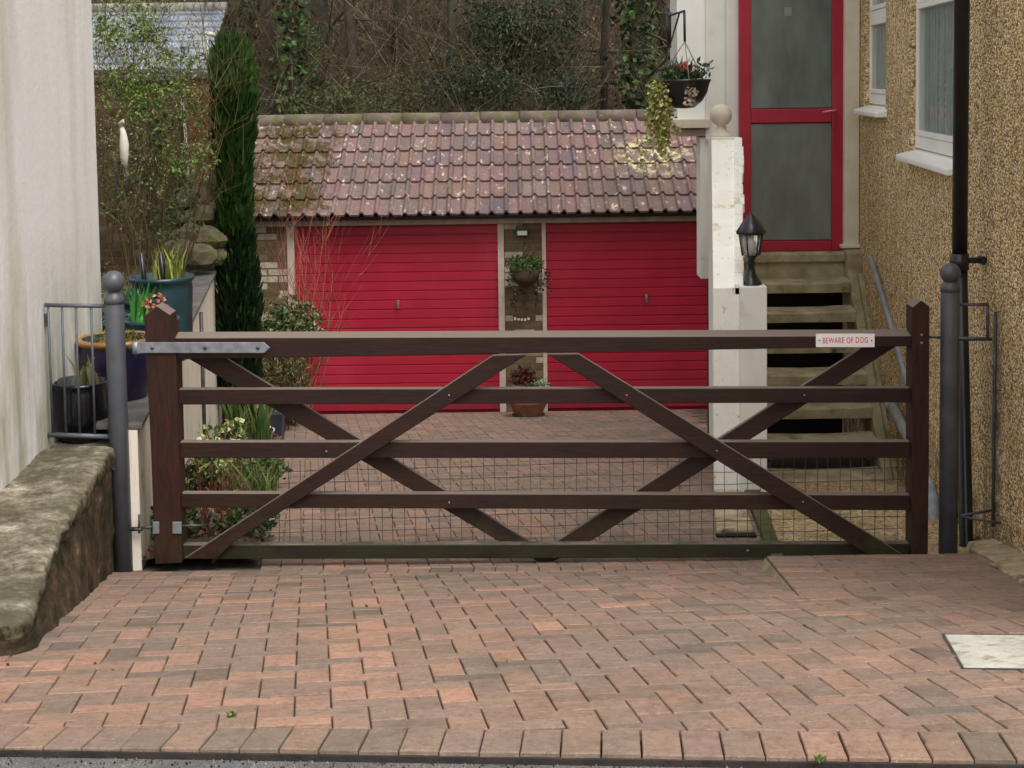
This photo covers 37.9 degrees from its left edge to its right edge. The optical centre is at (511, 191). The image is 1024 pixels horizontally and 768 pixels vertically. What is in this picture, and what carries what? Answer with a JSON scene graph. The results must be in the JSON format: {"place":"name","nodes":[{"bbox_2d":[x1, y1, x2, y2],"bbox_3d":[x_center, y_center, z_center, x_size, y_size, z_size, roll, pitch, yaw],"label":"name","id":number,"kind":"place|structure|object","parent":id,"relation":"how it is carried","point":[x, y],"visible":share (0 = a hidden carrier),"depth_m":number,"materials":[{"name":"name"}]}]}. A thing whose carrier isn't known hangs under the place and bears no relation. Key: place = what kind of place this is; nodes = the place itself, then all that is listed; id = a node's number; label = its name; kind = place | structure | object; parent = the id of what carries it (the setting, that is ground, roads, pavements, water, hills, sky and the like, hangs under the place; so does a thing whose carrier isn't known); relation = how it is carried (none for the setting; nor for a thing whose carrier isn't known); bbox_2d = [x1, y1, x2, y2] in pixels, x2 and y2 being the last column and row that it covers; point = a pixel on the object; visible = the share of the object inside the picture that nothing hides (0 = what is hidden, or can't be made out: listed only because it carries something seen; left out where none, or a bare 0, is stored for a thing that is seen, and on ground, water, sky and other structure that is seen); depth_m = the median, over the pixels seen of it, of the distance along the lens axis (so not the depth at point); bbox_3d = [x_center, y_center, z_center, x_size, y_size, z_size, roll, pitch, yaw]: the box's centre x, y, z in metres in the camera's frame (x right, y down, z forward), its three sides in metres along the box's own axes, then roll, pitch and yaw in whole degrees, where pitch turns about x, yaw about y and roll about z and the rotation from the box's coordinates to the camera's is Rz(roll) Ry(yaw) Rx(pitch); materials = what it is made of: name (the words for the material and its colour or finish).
{"place":"outdoors","nodes":[
{"label":"outdoors","id":0,"kind":"place"},
{"bbox_2d":[49,272,147,448],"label":"terrace","id":1,"kind":"structure","parent":0,"point":[58,443],"depth_m":7.17,"materials":[{"name":"concrete"}]},
{"bbox_2d":[52,354,107,443],"bbox_3d":[-2.088,0.989,7.222,0.284,0.425,0.284,-1,4,0],"label":"plant pot","id":2,"kind":"object","parent":1,"relation":"on","point":[86,397],"visible":0.73,"depth_m":7.12,"materials":[{"name":"plastic"}]},
{"bbox_2d":[75,328,147,401],"bbox_3d":[-2.034,0.932,7.689,0.414,0.465,0.414,-1,4,0],"label":"plant pot","id":3,"kind":"object","parent":1,"relation":"on","point":[137,382],"visible":0.44,"depth_m":7.56,"materials":[{"name":"ceramic"}]},
{"bbox_2d":[102,308,130,331],"bbox_3d":[-2.280,0.867,8.441,0.378,0.490,0.377,-1,4,0],"label":"plant pot","id":4,"kind":"object","parent":1,"relation":"on","point":[127,314],"visible":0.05,"depth_m":8.36,"materials":[{"name":"teal ceramic"}]},
{"bbox_2d":[94,74,185,272],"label":"brick wall","id":5,"kind":"structure","parent":1,"relation":"on","point":[105,255],"depth_m":13.63,"materials":[{"name":"brick"}]},
{"bbox_2d":[100,257,192,297],"bbox_3d":[-3.638,0.790,12.142,1.976,0.224,3.150,-1,4,0],"label":"ground cover","id":6,"kind":"object","parent":1,"relation":"on","point":[112,268],"visible":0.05,"depth_m":13.26,"materials":[{"name":"green plant"}]},
{"bbox_2d":[125,280,179,330],"bbox_3d":[-1.981,0.800,8.231,0.304,0.648,0.304,-1,4,0],"label":"plant pot","id":7,"kind":"object","parent":1,"relation":"on","point":[135,321],"visible":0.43,"depth_m":8.19,"materials":[{"name":"teal ceramic"}]},
{"bbox_2d":[122,281,165,312],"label":"flowering plant","id":8,"kind":"object","parent":7,"relation":"in","point":[130,295],"visible":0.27,"depth_m":8.77,"materials":[{"name":"green plant"}]},
{"bbox_2d":[128,243,193,360],"bbox_3d":[-2.173,0.677,9.274,0.399,0.740,0.399,-1,4,0],"label":"plant pot","id":9,"kind":"object","parent":1,"relation":"on","point":[173,281],"visible":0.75,"depth_m":9.19,"materials":[{"name":"teal ceramic"}]},
{"bbox_2d":[91,0,345,292],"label":"climbing shrub","id":10,"kind":"object","parent":1,"relation":"on","point":[145,32],"visible":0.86,"depth_m":12.10,"materials":[{"name":"green plant"}]},
{"bbox_2d":[119,119,128,197],"bbox_3d":[-2.856,-0.245,11.009,0.067,0.586,0.067,-1,4,0],"label":"garden ornament","id":11,"kind":"object","parent":10,"relation":"on","point":[124,148],"visible":1,"depth_m":10.98,"materials":[{"name":"metal"}]},
{"bbox_2d":[91,0,669,310],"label":"hillside","id":12,"kind":"structure","parent":0,"point":[610,102],"depth_m":24.07,"materials":[{"name":"brown plant"}]},
{"bbox_2d":[91,2,231,74],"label":"slate house","id":13,"kind":"structure","parent":12,"relation":"on","point":[174,38],"depth_m":21.94,"materials":[{"name":"stone"}]},
{"bbox_2d":[193,0,310,94],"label":"tree","id":14,"kind":"object","parent":12,"relation":"on","point":[252,12],"visible":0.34,"depth_m":22.70,"materials":[{"name":"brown plant"}]},
{"bbox_2d":[260,0,363,114],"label":"woodland tree","id":15,"kind":"object","parent":12,"relation":"on","point":[263,43],"visible":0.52,"depth_m":20.33,"materials":[{"name":"brown plant"}]},
{"bbox_2d":[208,0,446,111],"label":"woodland tree","id":16,"kind":"object","parent":12,"relation":"on","point":[349,26],"visible":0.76,"depth_m":20.81,"materials":[{"name":"brown plant"}]},
{"bbox_2d":[203,0,456,114],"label":"woodland tree","id":17,"kind":"object","parent":12,"relation":"on","point":[292,38],"visible":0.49,"depth_m":19.39,"materials":[{"name":"green plant"}]},
{"bbox_2d":[244,1,429,114],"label":"evergreen bush","id":18,"kind":"object","parent":12,"relation":"on","point":[311,49],"visible":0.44,"depth_m":20.21,"materials":[{"name":"green plant"}]},
{"bbox_2d":[193,1,489,114],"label":"evergreen bush","id":19,"kind":"object","parent":12,"relation":"on","point":[351,101],"visible":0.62,"depth_m":19.49,"materials":[{"name":"green plant"}]},
{"bbox_2d":[240,0,455,112],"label":"woodland tree","id":20,"kind":"object","parent":12,"relation":"on","point":[324,20],"visible":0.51,"depth_m":21.79,"materials":[{"name":"brown plant"}]},
{"bbox_2d":[309,0,405,66],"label":"woodland tree","id":21,"kind":"object","parent":12,"relation":"on","point":[400,38],"visible":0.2,"depth_m":23.32,"materials":[{"name":"brown plant"}]},
{"bbox_2d":[91,0,669,258],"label":"brushwood","id":22,"kind":"object","parent":12,"relation":"on","point":[428,54],"visible":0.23,"depth_m":21.30,"materials":[{"name":"brown plant"}]},
{"bbox_2d":[156,0,669,276],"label":"undergrowth","id":23,"kind":"object","parent":12,"relation":"on","point":[461,40],"visible":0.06,"depth_m":23.76,"materials":[{"name":"brown plant"}]},
{"bbox_2d":[355,30,472,112],"bbox_3d":[-1.396,-1.345,20.924,2.139,1.862,1.766,-1,4,0],"label":"evergreen bush","id":24,"kind":"object","parent":12,"relation":"on","point":[408,87],"visible":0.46,"depth_m":20.86,"materials":[{"name":"green plant"}]},
{"bbox_2d":[305,0,555,112],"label":"woodland tree","id":25,"kind":"object","parent":12,"relation":"on","point":[451,15],"visible":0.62,"depth_m":21.29,"materials":[{"name":"brown plant"}]},
{"bbox_2d":[327,1,580,112],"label":"evergreen bush","id":26,"kind":"object","parent":12,"relation":"on","point":[475,83],"visible":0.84,"depth_m":19.87,"materials":[{"name":"green plant"}]},
{"bbox_2d":[462,0,494,57],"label":"woodland tree","id":27,"kind":"object","parent":12,"relation":"on","point":[476,1],"visible":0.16,"depth_m":23.79,"materials":[{"name":"green plant"}]},
{"bbox_2d":[424,0,611,110],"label":"evergreen bush","id":28,"kind":"object","parent":12,"relation":"on","point":[516,24],"visible":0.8,"depth_m":21.29,"materials":[{"name":"green plant"}]},
{"bbox_2d":[496,0,581,35],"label":"woodland tree","id":29,"kind":"object","parent":12,"relation":"on","point":[575,11],"visible":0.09,"depth_m":24.75,"materials":[{"name":"brown plant"}]},
{"bbox_2d":[420,0,665,93],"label":"woodland tree","id":30,"kind":"object","parent":12,"relation":"on","point":[545,5],"visible":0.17,"depth_m":22.36,"materials":[{"name":"brown plant"}]},
{"bbox_2d":[480,20,636,110],"bbox_3d":[0.770,-1.244,20.243,2.634,2.304,2.101,-1,4,0],"label":"evergreen bush","id":31,"kind":"object","parent":12,"relation":"on","point":[561,93],"visible":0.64,"depth_m":20.13,"materials":[{"name":"green plant"}]},
{"bbox_2d":[549,0,609,109],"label":"woodland tree","id":32,"kind":"object","parent":12,"relation":"on","point":[605,13],"visible":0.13,"depth_m":21.38,"materials":[{"name":"brown plant"}]},
{"bbox_2d":[546,43,628,53],"bbox_3d":[0.920,-2.254,23.399,1.840,0.212,0.098,-1,4,0],"label":"fallen log","id":33,"kind":"object","parent":12,"relation":"on","point":[590,48],"visible":0.25,"depth_m":23.37,"materials":[{"name":"brown wood"}]},
{"bbox_2d":[571,79,660,86],"bbox_3d":[1.491,-1.554,21.446,1.310,0.144,0.088,-1,4,0],"label":"fallen log","id":34,"kind":"object","parent":12,"relation":"on","point":[609,81],"visible":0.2,"depth_m":21.41,"materials":[{"name":"brown wood"}]},
{"bbox_2d":[602,0,669,109],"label":"woodland tree","id":35,"kind":"object","parent":12,"relation":"on","point":[635,27],"visible":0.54,"depth_m":20.36,"materials":[{"name":"green plant"}]},
{"bbox_2d":[656,0,669,51],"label":"woodland tree","id":36,"kind":"object","parent":12,"relation":"on","point":[664,32],"visible":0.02,"depth_m":23.83,"materials":[{"name":"brown plant"}]},
{"bbox_2d":[0,755,816,767],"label":"road","id":37,"kind":"structure","parent":0,"point":[24,762],"depth_m":3.69,"materials":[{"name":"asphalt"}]},
{"bbox_2d":[0,749,1023,767],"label":"kerb","id":38,"kind":"structure","parent":37,"relation":"on","point":[519,760],"depth_m":3.68,"materials":[{"name":"concrete"}]},
{"bbox_2d":[132,409,871,743],"bbox_3d":[-1.025,1.876,9.817,7.900,1.844,11.980,-1,4,0],"label":"paving bed","id":39,"kind":"object","parent":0,"point":[253,565],"visible":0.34,"depth_m":7.26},
{"bbox_2d":[0,446,115,656],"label":"wall","id":40,"kind":"structure","parent":39,"relation":"on","point":[57,529],"depth_m":5.91,"materials":[{"name":"stone"}]},
{"bbox_2d":[102,271,142,571],"bbox_3d":[-1.826,1.180,7.056,0.167,1.630,0.104,-1,4,0],"label":"gate post","id":41,"kind":"object","parent":39,"relation":"on","point":[113,282],"visible":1,"depth_m":7.01,"materials":[{"name":"metal"}]},
{"bbox_2d":[44,303,108,438],"bbox_3d":[-2.051,0.844,7.042,0.306,0.653,0.047,-1,4,0],"label":"railing","id":42,"kind":"object","parent":41,"relation":"attached to","point":[52,433],"visible":1,"depth_m":7.03,"materials":[{"name":"metal"}]},
{"bbox_2d":[132,297,928,563],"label":"field gate","id":43,"kind":"structure","parent":41,"relation":"attached to","point":[167,347],"depth_m":7.05,"materials":[{"name":"wood"}]},
{"bbox_2d":[142,410,278,560],"bbox_3d":[-2.074,2.016,11.351,0.570,1.220,8.556,-1,4,-8],"label":"planting bed","id":44,"kind":"object","parent":39,"relation":"on","point":[198,539],"visible":0.08,"depth_m":7.61,"materials":[{"name":"plant"}]},
{"bbox_2d":[149,506,209,540],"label":"leafy plant","id":45,"kind":"object","parent":44,"relation":"on","point":[195,518],"visible":0.2,"depth_m":7.58,"materials":[{"name":"green plant"}]},
{"bbox_2d":[185,459,217,490],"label":"leafy plant","id":46,"kind":"object","parent":44,"relation":"on","point":[190,468],"visible":0.32,"depth_m":9.03,"materials":[{"name":"green plant"}]},
{"bbox_2d":[186,465,234,536],"bbox_3d":[-1.541,1.551,7.689,0.353,0.450,0.384,-1,4,0],"label":"red stemmed plant","id":47,"kind":"object","parent":44,"relation":"on","point":[217,516],"visible":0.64,"depth_m":7.61,"materials":[{"name":"green plant"}]},
{"bbox_2d":[184,428,248,490],"bbox_3d":[-1.760,1.632,8.890,0.436,0.420,0.337,-1,4,0],"label":"hellebore","id":48,"kind":"object","parent":44,"relation":"on","point":[214,465],"visible":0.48,"depth_m":8.88,"materials":[{"name":"green plant"}]},
{"bbox_2d":[195,417,250,472],"bbox_3d":[-1.892,1.720,10.076,0.463,0.390,0.318,2,5,34],"label":"hellebore","id":49,"kind":"object","parent":44,"relation":"on","point":[236,430],"visible":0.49,"depth_m":10.06,"materials":[{"name":"green plant"}]},
{"bbox_2d":[205,458,260,514],"bbox_3d":[-1.525,1.601,8.198,0.372,0.401,0.420,-1,4,0],"label":"red stemmed plant","id":50,"kind":"object","parent":44,"relation":"on","point":[234,482],"visible":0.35,"depth_m":8.18,"materials":[{"name":"green plant"}]},
{"bbox_2d":[205,27,264,424],"bbox_3d":[-2.405,0.396,13.064,0.508,3.676,0.483,-1,4,0],"label":"cypress","id":51,"kind":"object","parent":44,"relation":"on","point":[239,304],"visible":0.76,"depth_m":12.92,"materials":[{"name":"green plant"}]},
{"bbox_2d":[221,384,250,439],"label":"grass tuft","id":52,"kind":"object","parent":44,"relation":"on","point":[233,411],"visible":0.34,"depth_m":12.14,"materials":[{"name":"green plant"}]},
{"bbox_2d":[212,508,280,541],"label":"leafy plant","id":53,"kind":"object","parent":44,"relation":"on","point":[232,519],"visible":0.3,"depth_m":7.69,"materials":[{"name":"green plant"}]},
{"bbox_2d":[217,458,284,490],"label":"grass tuft","id":54,"kind":"object","parent":44,"relation":"on","point":[258,480],"visible":0.3,"depth_m":8.64,"materials":[{"name":"green plant"}]},
{"bbox_2d":[242,404,277,439],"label":"grass tuft","id":55,"kind":"object","parent":44,"relation":"on","point":[260,426],"visible":0.56,"depth_m":11.31,"materials":[{"name":"green plant"}]},
{"bbox_2d":[236,458,292,489],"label":"leafy plant","id":56,"kind":"object","parent":44,"relation":"on","point":[268,460],"visible":0.39,"depth_m":9.71,"materials":[{"name":"green plant"}]},
{"bbox_2d":[263,404,284,439],"bbox_3d":[-2.104,1.929,12.928,0.312,0.459,0.351,2,5,30],"label":"dark planter","id":57,"kind":"object","parent":44,"relation":"on","point":[278,427],"visible":0.23,"depth_m":12.85,"materials":[{"name":"grey plastic"}]},
{"bbox_2d":[262,331,315,429],"bbox_3d":[-2.108,1.759,13.785,0.632,0.948,0.729,-1,4,0],"label":"olive shrub","id":58,"kind":"object","parent":44,"relation":"on","point":[290,380],"visible":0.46,"depth_m":13.79,"materials":[{"name":"green plant"}]},
{"bbox_2d":[260,258,372,426],"bbox_3d":[-2.070,1.447,14.176,1.238,1.652,1.620,-4,6,-40],"label":"variegated shrub","id":59,"kind":"object","parent":44,"relation":"on","point":[285,315],"visible":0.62,"depth_m":14.26,"materials":[{"name":"green plant"}]},
{"bbox_2d":[6,425,737,669],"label":"leaf litter","id":60,"kind":"object","parent":44,"relation":"on","point":[151,548],"visible":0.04,"depth_m":7.55,"materials":[{"name":"brown plant"}]},
{"bbox_2d":[761,558,790,589],"bbox_3d":[1.761,1.637,6.247,1.352,0.273,1.110,-1,4,0],"label":"paving edge","id":61,"kind":"object","parent":39,"relation":"on","point":[766,566],"visible":0.5,"depth_m":6.50,"materials":[{"name":"concrete"}]},
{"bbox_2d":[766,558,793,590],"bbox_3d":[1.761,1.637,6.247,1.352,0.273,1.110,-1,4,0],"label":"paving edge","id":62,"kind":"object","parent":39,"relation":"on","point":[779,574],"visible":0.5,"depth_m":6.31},
{"bbox_2d":[767,553,1023,597],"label":"raised paving","id":63,"kind":"structure","parent":62,"relation":"on","point":[899,575],"depth_m":6.18,"materials":[{"name":"brick"}]},
{"bbox_2d":[707,248,896,481],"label":"stairs","id":64,"kind":"structure","parent":39,"relation":"on","point":[806,290],"depth_m":11.12,"materials":[{"name":"concrete"}]},
{"bbox_2d":[965,538,1023,583],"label":"wall footing","id":65,"kind":"object","parent":39,"relation":"on","point":[1006,559],"depth_m":6.62,"materials":[{"name":"concrete"}]},
{"bbox_2d":[0,409,1023,763],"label":"driveway","id":66,"kind":"structure","parent":0,"point":[728,659],"depth_m":4.71,"materials":[{"name":"brick"}]},
{"bbox_2d":[254,88,393,408],"bbox_3d":[-2.142,0.625,14.455,1.786,3.334,2.139,1,5,24],"label":"bare shrub","id":67,"kind":"object","parent":66,"relation":"on","point":[319,311],"visible":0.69,"depth_m":14.58,"materials":[{"name":"red plant"}]},
{"bbox_2d":[509,365,550,417],"bbox_3d":[0.183,2.008,15.143,0.476,0.528,0.410,-1,4,0],"label":"flower pot","id":68,"kind":"object","parent":66,"relation":"on","point":[527,410],"visible":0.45,"depth_m":15.07,"materials":[{"name":"ceramic"}]},
{"bbox_2d":[708,104,744,489],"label":"stair wall","id":69,"kind":"structure","parent":66,"relation":"on","point":[726,204],"depth_m":9.67,"materials":[{"name":"white paint"}]},
{"bbox_2d":[713,489,753,532],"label":"concrete slab","id":70,"kind":"structure","parent":66,"relation":"on","point":[730,522],"depth_m":8.06,"materials":[{"name":"concrete"}]},
{"bbox_2d":[716,533,756,537],"bbox_3d":[1.163,1.841,7.748,0.205,0.135,0.055,-1,4,0],"label":"drain channel","id":71,"kind":"object","parent":66,"relation":"on","point":[740,535],"visible":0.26,"depth_m":7.72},
{"bbox_2d":[744,490,782,555],"bbox_3d":[1.355,1.807,8.111,0.099,0.344,2.119,0,4,7],"label":"path edging","id":72,"kind":"object","parent":66,"relation":"on","point":[766,525],"visible":0.35,"depth_m":7.90,"materials":[{"name":"concrete"}]},
{"bbox_2d":[942,634,1023,671],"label":"inspection cover","id":73,"kind":"object","parent":66,"relation":"on","point":[990,651],"visible":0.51,"depth_m":4.62,"materials":[{"name":"concrete"}]},
{"bbox_2d":[499,379,641,757],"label":"ground","id":74,"kind":"structure","parent":0,"point":[601,746],"depth_m":4.16,"materials":[{"name":"soil"}]},
{"bbox_2d":[0,0,101,488],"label":"rendered building","id":75,"kind":"structure","parent":74,"relation":"on","point":[49,237],"depth_m":7.01,"materials":[{"name":"paint"}]},
{"bbox_2d":[96,265,221,569],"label":"garden wall","id":76,"kind":"structure","parent":74,"relation":"on","point":[196,417],"depth_m":7.64,"materials":[{"name":"paint"}]},
{"bbox_2d":[177,244,217,268],"bbox_3d":[-2.660,0.550,12.685,0.333,0.214,0.290,-4,5,-35],"label":"rubble stone","id":77,"kind":"object","parent":76,"relation":"on","point":[203,256],"visible":0.82,"depth_m":12.60,"materials":[{"name":"stone"}]},
{"bbox_2d":[160,239,192,259],"bbox_3d":[-2.841,0.495,12.773,0.268,0.185,0.271,2,5,34],"label":"rubble stone","id":78,"kind":"object","parent":77,"relation":"on","point":[178,243],"visible":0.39,"depth_m":12.68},
{"bbox_2d":[215,248,228,264],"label":"rubble stone","id":79,"kind":"object","parent":76,"relation":"on","point":[222,252],"visible":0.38,"depth_m":12.91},
{"bbox_2d":[195,225,227,248],"bbox_3d":[-2.644,0.416,12.966,0.397,0.257,0.324,-1,4,0],"label":"rubble stone","id":80,"kind":"object","parent":79,"relation":"on","point":[213,237],"visible":0.61,"depth_m":12.85,"materials":[{"name":"stone"}]},
{"bbox_2d":[168,222,202,241],"bbox_3d":[-2.790,0.383,12.965,0.401,0.250,0.284,-1,4,0],"label":"rubble stone","id":81,"kind":"object","parent":80,"relation":"on","point":[182,233],"visible":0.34,"depth_m":12.84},
{"bbox_2d":[188,205,216,226],"bbox_3d":[-2.728,0.233,13.158,0.320,0.242,0.308,1,5,28],"label":"rubble stone","id":82,"kind":"object","parent":81,"relation":"on","point":[209,217],"visible":0.46,"depth_m":13.04,"materials":[{"name":"stone"}]},
{"bbox_2d":[168,210,188,228],"bbox_3d":[-2.876,0.257,13.145,0.303,0.198,0.248,-1,4,0],"label":"rubble stone","id":83,"kind":"object","parent":82,"relation":"on","point":[183,220],"visible":0.2,"depth_m":13.04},
{"bbox_2d":[173,186,214,209],"bbox_3d":[-2.827,0.060,13.235,0.392,0.238,0.286,-1,4,0],"label":"rubble stone","id":84,"kind":"object","parent":82,"relation":"on","point":[187,205],"visible":0.41,"depth_m":13.13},
{"bbox_2d":[190,176,216,195],"bbox_3d":[-2.707,-0.031,13.334,0.378,0.225,0.236,-1,4,0],"label":"rubble stone","id":85,"kind":"object","parent":84,"relation":"on","point":[212,191],"visible":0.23,"depth_m":13.22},
{"bbox_2d":[178,70,225,425],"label":"brick pier","id":86,"kind":"structure","parent":74,"relation":"on","point":[191,135],"depth_m":13.49,"materials":[{"name":"brick"}]},
{"bbox_2d":[253,109,706,413],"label":"garage block","id":87,"kind":"structure","parent":74,"relation":"on","point":[593,212],"depth_m":15.81,"materials":[{"name":"tile"}]},
{"bbox_2d":[286,224,505,413],"bbox_3d":[-1.215,1.390,15.807,2.284,2.100,0.100,-1,4,0],"label":"door","id":88,"kind":"structure","parent":87,"relation":"in","point":[441,277],"depth_m":15.79,"materials":[{"name":"red paint"}]},
{"bbox_2d":[504,242,551,310],"bbox_3d":[0.147,0.885,15.506,0.456,0.676,0.411,-5,6,-42],"label":"hanging basket","id":89,"kind":"object","parent":87,"relation":"hanging from","point":[522,275],"visible":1,"depth_m":15.45,"materials":[{"name":"green plant"}]},
{"bbox_2d":[542,221,706,410],"bbox_3d":[1.450,1.354,15.807,2.249,2.100,0.100,-1,4,0],"label":"door","id":90,"kind":"structure","parent":87,"relation":"in","point":[605,275],"depth_m":15.80,"materials":[{"name":"red paint"}]},
{"bbox_2d":[884,403,938,519],"bbox_3d":[2.421,1.619,8.877,0.181,0.425,1.999,0,4,7],"label":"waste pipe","id":91,"kind":"object","parent":74,"relation":"on","point":[896,414],"visible":0.39,"depth_m":9.25,"materials":[{"name":"grey plastic"}]},
{"bbox_2d":[842,0,1023,553],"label":"pebbledash house","id":92,"kind":"structure","parent":74,"relation":"on","point":[904,111],"depth_m":8.31,"materials":[{"name":"concrete"}]},
{"bbox_2d":[670,0,859,278],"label":"porch","id":93,"kind":"object","parent":92,"relation":"attached to","point":[784,84],"visible":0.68,"depth_m":11.43,"materials":[{"name":"white paint"}]},
{"bbox_2d":[637,10,713,161],"bbox_3d":[1.151,-0.794,10.974,0.550,1.106,1.228,-1,4,0],"label":"hanging basket","id":94,"kind":"object","parent":93,"relation":"hanging from","point":[686,88],"visible":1,"depth_m":10.50,"materials":[{"name":"black plastic"}]},
{"bbox_2d":[738,0,842,251],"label":"door","id":95,"kind":"structure","parent":93,"relation":"in","point":[790,52],"depth_m":11.42,"materials":[{"name":"red paint"}]},
{"bbox_2d":[853,0,886,117],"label":"window","id":96,"kind":"structure","parent":92,"relation":"in","point":[877,41],"depth_m":10.85,"materials":[{"name":"white plastic"}]},
{"bbox_2d":[868,255,905,385],"bbox_3d":[2.531,0.843,10.043,0.045,0.694,1.321,-1,4,3],"label":"handrail","id":97,"kind":"object","parent":92,"relation":"attached to","point":[882,296],"visible":0.84,"depth_m":10.11,"materials":[{"name":"grey metal"}]},
{"bbox_2d":[896,0,953,175],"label":"window","id":98,"kind":"structure","parent":92,"relation":"in","point":[935,153],"depth_m":8.82,"materials":[{"name":"white plastic"}]},
{"bbox_2d":[950,0,986,546],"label":"drainpipe","id":99,"kind":"object","parent":92,"relation":"attached to","point":[960,257],"visible":0.73,"depth_m":7.23,"materials":[{"name":"black plastic"}]},
{"bbox_2d":[929,263,1000,553],"bbox_3d":[2.150,1.135,7.054,0.363,1.613,0.128,0,4,10],"label":"gate post","id":100,"kind":"object","parent":74,"relation":"on","point":[950,337],"visible":0.97,"depth_m":7.01,"materials":[{"name":"metal"}]},
{"bbox_2d":[768,480,973,553],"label":"path","id":101,"kind":"structure","parent":0,"point":[787,518],"depth_m":8.16,"materials":[{"name":"stone"}]},
{"bbox_2d":[739,283,766,491],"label":"lamp pier","id":102,"kind":"structure","parent":101,"relation":"on","point":[752,316],"depth_m":9.13,"materials":[{"name":"paint"}]},
{"bbox_2d":[736,211,765,285],"bbox_3d":[1.468,0.348,9.173,0.184,0.461,0.159,-1,4,0],"label":"lantern","id":103,"kind":"object","parent":102,"relation":"on","point":[750,231],"visible":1,"depth_m":9.13,"materials":[{"name":"black metal"}]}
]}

